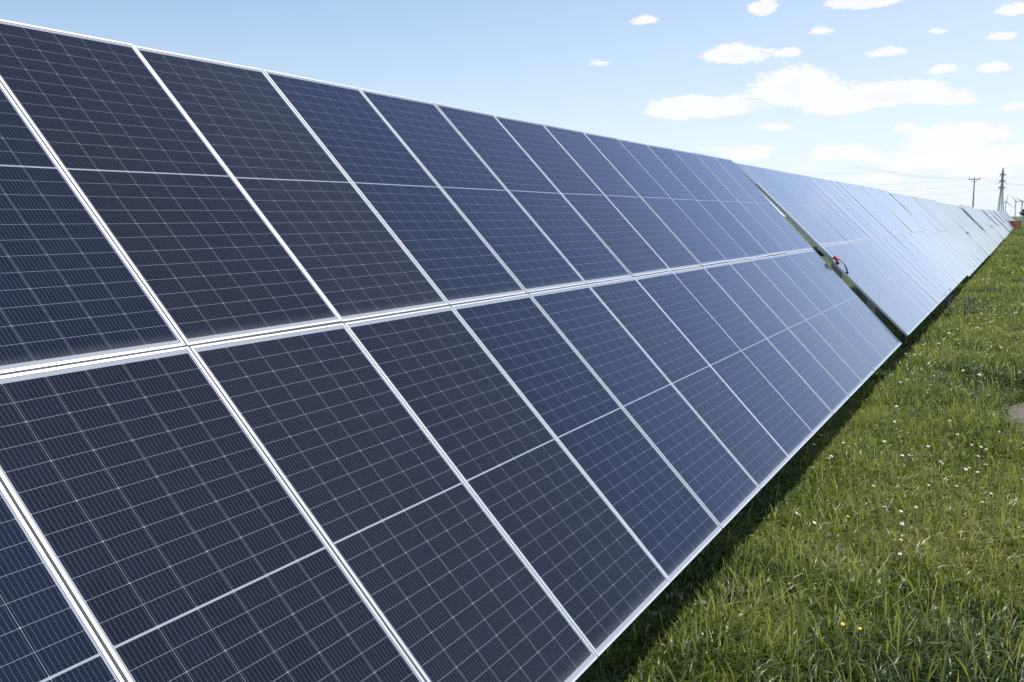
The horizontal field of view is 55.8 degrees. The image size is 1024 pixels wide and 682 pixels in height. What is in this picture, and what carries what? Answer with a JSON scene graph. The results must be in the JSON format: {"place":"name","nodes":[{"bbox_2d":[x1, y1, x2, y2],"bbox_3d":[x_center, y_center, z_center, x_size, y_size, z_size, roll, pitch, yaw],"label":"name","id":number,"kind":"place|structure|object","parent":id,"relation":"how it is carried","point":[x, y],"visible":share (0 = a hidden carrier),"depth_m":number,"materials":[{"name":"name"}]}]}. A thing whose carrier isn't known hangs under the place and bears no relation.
{"place":"outdoors","nodes":[
{"label":"outdoors","id":0,"kind":"place"},
{"bbox_2d":[0,0,1023,215],"label":"sky","id":1,"kind":"structure","parent":0,"point":[812,88],"materials":[{"name":"blue"}]},
{"bbox_2d":[575,216,1023,681],"bbox_3d":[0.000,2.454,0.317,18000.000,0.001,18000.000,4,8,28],"label":"ground","id":2,"kind":"structure","parent":0,"point":[881,317],"depth_m":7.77,"materials":[{"name":"green plant"}]},
{"bbox_2d":[0,19,901,681],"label":"tracker table","id":3,"kind":"object","parent":2,"relation":"on","point":[302,379],"visible":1,"depth_m":4.66,"materials":[{"name":"blue glass"}]},
{"bbox_2d":[598,249,1019,673],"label":"meadow flowers","id":4,"kind":"object","parent":2,"relation":"on","point":[814,522],"visible":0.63,"depth_m":8.54,"materials":[{"name":"white plant"}]},
{"bbox_2d":[734,162,970,335],"bbox_3d":[9.794,-2.407,24.927,2.930,3.437,20.887,4,8,28],"label":"tracker table","id":5,"kind":"object","parent":2,"relation":"on","point":[894,261],"visible":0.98,"depth_m":20.18,"materials":[{"name":"blue glass"}]},
{"bbox_2d":[889,193,988,276],"bbox_3d":[19.499,-4.735,43.199,2.791,3.371,20.887,4,8,28],"label":"tracker table","id":6,"kind":"object","parent":2,"relation":"on","point":[935,219],"visible":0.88,"depth_m":41.16,"materials":[{"name":"blue glass"}]},
{"bbox_2d":[938,202,997,254],"bbox_3d":[29.198,-7.062,61.475,2.852,3.305,20.887,4,8,28],"label":"tracker table","id":7,"kind":"object","parent":2,"relation":"on","point":[978,235],"visible":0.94,"depth_m":59.62,"materials":[{"name":"blue glass"}]},
{"bbox_2d":[969,177,978,207],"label":"pole","id":8,"kind":"object","parent":2,"relation":"on","point":[974,179],"visible":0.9,"depth_m":464.65,"materials":[{"name":"silver metal"}]},
{"bbox_2d":[852,166,1022,185],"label":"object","id":9,"kind":"object","parent":8,"relation":"attached to","point":[937,177],"visible":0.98,"depth_m":417.87,"materials":[{"name":"silver metal"}]},
{"bbox_2d":[959,204,1002,244],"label":"tracker table","id":10,"kind":"object","parent":2,"relation":"on","point":[975,216],"visible":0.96,"depth_m":77.57,"materials":[{"name":"blue glass"}]},
{"bbox_2d":[974,208,1007,238],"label":"tracker table","id":11,"kind":"object","parent":2,"relation":"on","point":[997,229],"visible":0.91,"depth_m":97.69,"materials":[{"name":"blue glass"}]},
{"bbox_2d":[982,209,1009,234],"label":"tracker table","id":12,"kind":"object","parent":2,"relation":"on","point":[995,221],"visible":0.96,"depth_m":115.60,"materials":[{"name":"blue glass"}]},
{"bbox_2d":[987,209,1011,231],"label":"tracker table","id":13,"kind":"object","parent":2,"relation":"on","point":[1006,226],"visible":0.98,"depth_m":132.92,"materials":[{"name":"blue glass"}]},
{"bbox_2d":[997,168,1005,211],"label":"lattice pylon","id":14,"kind":"object","parent":2,"relation":"on","point":[1002,187],"visible":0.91,"depth_m":618.39,"materials":[{"name":"silver metal"}]},
{"bbox_2d":[824,167,1019,195],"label":"power line conductors","id":15,"kind":"object","parent":14,"relation":"hanging from","point":[939,181],"visible":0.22,"depth_m":619.68,"materials":[{"name":"silver metal"}]},
{"bbox_2d":[993,210,1012,228],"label":"tracker table","id":16,"kind":"object","parent":2,"relation":"on","point":[1001,217],"visible":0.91,"depth_m":151.96,"materials":[{"name":"blue glass"}]},
{"bbox_2d":[997,211,1013,227],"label":"tracker table","id":17,"kind":"object","parent":2,"relation":"on","point":[1006,219],"visible":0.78,"depth_m":169.69,"materials":[{"name":"blue glass"}]},
{"bbox_2d":[1001,402,1023,429],"bbox_3d":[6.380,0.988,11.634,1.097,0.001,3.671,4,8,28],"label":"rock","id":18,"kind":"object","parent":2,"relation":"on","point":[1018,408],"visible":0.2,"depth_m":12.32,"materials":[{"name":"grey stone"}]},
{"bbox_2d":[1006,224,1023,237],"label":"grass","id":19,"kind":"structure","parent":2,"relation":"on","point":[1018,232],"depth_m":132.16,"materials":[{"name":"green plant"}]},
{"bbox_2d":[1009,220,1021,229],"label":"building","id":20,"kind":"structure","parent":2,"relation":"on","point":[1016,224],"depth_m":170.63,"materials":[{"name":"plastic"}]},
{"bbox_2d":[867,272,1023,391],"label":"grass","id":21,"kind":"structure","parent":0,"point":[999,301],"depth_m":18.67,"materials":[{"name":"green plant"}]},
{"bbox_2d":[965,235,1023,278],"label":"grass","id":22,"kind":"structure","parent":0,"point":[1007,254],"depth_m":49.94,"materials":[{"name":"green plant"}]}
]}

